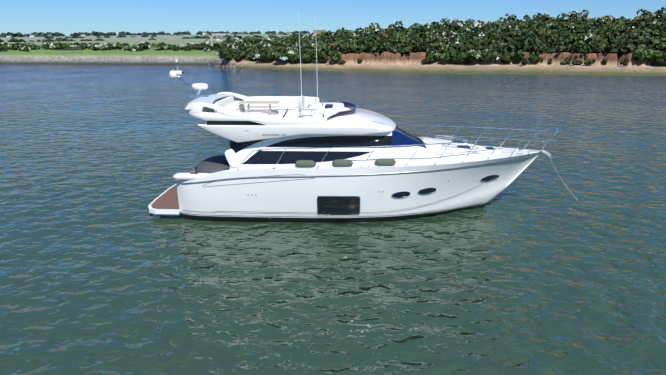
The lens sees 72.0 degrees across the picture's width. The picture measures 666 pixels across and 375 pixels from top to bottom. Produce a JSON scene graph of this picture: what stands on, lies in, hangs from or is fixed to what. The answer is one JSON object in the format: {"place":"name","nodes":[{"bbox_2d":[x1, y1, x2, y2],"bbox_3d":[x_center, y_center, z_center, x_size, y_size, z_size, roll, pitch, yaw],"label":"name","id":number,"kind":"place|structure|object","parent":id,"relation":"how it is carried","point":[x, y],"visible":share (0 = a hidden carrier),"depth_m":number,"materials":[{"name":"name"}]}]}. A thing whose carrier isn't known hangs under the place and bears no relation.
{"place":"outdoors","nodes":[
{"label":"outdoors","id":0,"kind":"place"},
{"bbox_2d":[6,31,321,36],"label":"trees","id":1,"kind":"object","parent":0,"point":[93,35],"materials":[{"name":"green plant"}]},
{"bbox_2d":[6,30,322,38],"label":"house roofs","id":2,"kind":"structure","parent":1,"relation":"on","point":[202,32],"depth_m":1009.07,"materials":[{"name":"grey stone"}]},
{"bbox_2d":[0,64,665,374],"bbox_3d":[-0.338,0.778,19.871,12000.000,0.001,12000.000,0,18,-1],"label":"water","id":3,"kind":"structure","parent":0,"point":[534,267],"depth_m":15.73,"materials":[{"name":"teal liquid"}]},
{"bbox_2d":[162,214,180,215],"bbox_3d":[-6.503,0.588,20.073,1.000,0.300,3.200,1,18,2],"label":"platform support","id":4,"kind":"object","parent":3,"relation":"on","point":[171,215],"visible":0.02,"depth_m":18.59,"materials":[{"name":"white"}]},
{"bbox_2d":[148,184,180,213],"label":"swim platform","id":5,"kind":"structure","parent":4,"relation":"on","point":[166,202],"depth_m":18.84,"materials":[{"name":"brown wood"}]},
{"bbox_2d":[176,152,540,222],"bbox_3d":[1.256,-0.012,19.553,14.630,3.299,4.581,1,18,2],"label":"hull","id":6,"kind":"object","parent":3,"relation":"in","point":[278,195],"visible":0.6,"depth_m":17.68,"materials":[{"name":"paint"}]},
{"bbox_2d":[173,137,504,179],"bbox_3d":[0.466,-1.382,19.091,13.248,1.170,3.594,0,18,-1],"label":"deck","id":7,"kind":"object","parent":6,"relation":"on","point":[428,152],"visible":0.42,"depth_m":17.66,"materials":[{"name":"white plastic"}]},
{"bbox_2d":[195,155,229,172],"bbox_3d":[-4.763,-0.693,19.383,1.900,1.150,2.500,1,18,2],"label":"cockpit cover","id":8,"kind":"object","parent":7,"relation":"on","point":[214,164],"visible":0.38,"depth_m":18.51,"materials":[{"name":"grey fabric"}]},
{"bbox_2d":[225,132,424,168],"bbox_3d":[0.165,-1.846,19.018,8.454,1.502,3.746,1,18,2],"label":"cabin superstructure","id":9,"kind":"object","parent":7,"relation":"on","point":[234,159],"depth_m":17.42,"materials":[{"name":"white plastic"}]},
{"bbox_2d":[198,108,395,142],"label":"roof slab","id":10,"kind":"structure","parent":9,"relation":"on","point":[359,121],"depth_m":17.01,"materials":[{"name":"white plastic"}]},
{"bbox_2d":[207,121,263,124],"bbox_3d":[-3.466,-2.949,18.822,2.320,0.200,3.772,1,18,2],"label":"black recess","id":11,"kind":"object","parent":10,"relation":"on","point":[230,123],"visible":0.25,"depth_m":17.07,"materials":[{"name":"black plastic"}]},
{"bbox_2d":[186,101,354,125],"bbox_3d":[-2.297,-3.092,18.727,6.420,0.470,3.842,1,18,2],"label":"flybridge tub","id":12,"kind":"object","parent":10,"relation":"on","point":[273,119],"visible":0.48,"depth_m":16.98,"materials":[{"name":"white plastic"}]},
{"bbox_2d":[185,92,261,118],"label":"radar arch","id":13,"kind":"structure","parent":12,"relation":"on","point":[197,105],"depth_m":16.98,"materials":[{"name":"white plastic"}]},
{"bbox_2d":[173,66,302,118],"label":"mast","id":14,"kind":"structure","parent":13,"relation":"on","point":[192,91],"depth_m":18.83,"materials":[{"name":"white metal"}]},
{"bbox_2d":[169,13,317,114],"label":"antennas","id":15,"kind":"object","parent":14,"relation":"on","point":[199,87],"visible":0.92,"depth_m":18.48,"materials":[{"name":"white"}]},
{"bbox_2d":[237,101,279,103],"bbox_3d":[-3.046,-3.506,18.890,1.650,0.050,0.850,1,18,2],"label":"fly table","id":16,"kind":"object","parent":12,"relation":"on","point":[258,102],"visible":1,"depth_m":18.68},
{"bbox_2d":[214,96,343,117],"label":"fly seats","id":17,"kind":"object","parent":12,"relation":"on","point":[294,102],"visible":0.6,"depth_m":19.54,"materials":[{"name":"white leather"}]},
{"bbox_2d":[248,98,357,117],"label":"railings","id":18,"kind":"object","parent":12,"relation":"on","point":[269,109],"depth_m":17.40,"materials":[{"name":"silver metal"}]},
{"bbox_2d":[244,129,376,135],"bbox_3d":[-0.835,-2.040,16.974,4.902,0.245,0.052,0,18,1],"label":"lettering","id":19,"kind":"object","parent":10,"relation":"attached to","point":[271,134],"visible":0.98,"depth_m":17.00,"materials":[{"name":"grey"}]},
{"bbox_2d":[329,101,356,117],"bbox_3d":[0.415,-3.178,18.584,1.193,0.240,3.635,1,18,2],"label":"wind deflector","id":20,"kind":"object","parent":10,"relation":"on","point":[348,105],"visible":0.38,"depth_m":17.96,"materials":[{"name":"grey"}]},
{"bbox_2d":[230,125,425,163],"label":"cabin windows","id":21,"kind":"structure","parent":9,"relation":"in","point":[400,136],"depth_m":17.44,"materials":[{"name":"black glass"}]},
{"bbox_2d":[177,121,562,181],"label":"railings","id":22,"kind":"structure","parent":7,"relation":"on","point":[508,152],"depth_m":17.55,"materials":[{"name":"silver metal"}]},
{"bbox_2d":[296,158,394,167],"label":"boat fenders","id":23,"kind":"object","parent":22,"relation":"hanging from","point":[344,162],"visible":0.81,"depth_m":17.13,"materials":[{"name":"grey rubber"}]},
{"bbox_2d":[452,141,494,148],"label":"deck hatches","id":24,"kind":"object","parent":7,"relation":"on","point":[465,146],"visible":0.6,"depth_m":18.70,"materials":[{"name":"grey glass"}]},
{"bbox_2d":[180,153,539,214],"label":"hull stripes","id":25,"kind":"object","parent":6,"relation":"attached to","point":[273,176],"visible":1,"depth_m":17.36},
{"bbox_2d":[255,175,498,197],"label":"porthole frames","id":26,"kind":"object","parent":6,"relation":"attached to","point":[432,187],"visible":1,"depth_m":17.70,"materials":[{"name":"silver metal"}]},
{"bbox_2d":[317,175,497,214],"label":"hull windows","id":27,"kind":"structure","parent":6,"relation":"in","point":[338,205],"depth_m":17.60,"materials":[{"name":"black glass"}]},
{"bbox_2d":[531,150,577,200],"bbox_3d":[9.629,-0.375,19.481,3.140,2.656,0.478,-6,19,-19],"label":"anchor chain","id":28,"kind":"object","parent":3,"relation":"in","point":[545,153],"visible":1,"depth_m":19.02,"materials":[{"name":"grey metal"}]},
{"bbox_2d":[0,33,665,75],"bbox_3d":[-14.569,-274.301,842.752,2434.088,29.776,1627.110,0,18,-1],"label":"terrain","id":29,"kind":"structure","parent":0,"point":[387,61],"depth_m":121.26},
{"bbox_2d":[204,59,241,66],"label":"rocks","id":30,"kind":"object","parent":29,"relation":"on","point":[237,65],"visible":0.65,"depth_m":133.34,"materials":[{"name":"grey stone"}]},
{"bbox_2d":[0,7,665,64],"bbox_3d":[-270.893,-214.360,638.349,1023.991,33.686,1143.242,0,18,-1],"label":"foliage","id":31,"kind":"object","parent":29,"relation":"on","point":[593,37],"depth_m":123.30,"materials":[{"name":"green plant"}]},
{"bbox_2d":[0,0,665,35],"label":"sky","id":32,"kind":"structure","parent":0,"point":[67,17],"materials":[{"name":"blue"}]}
]}

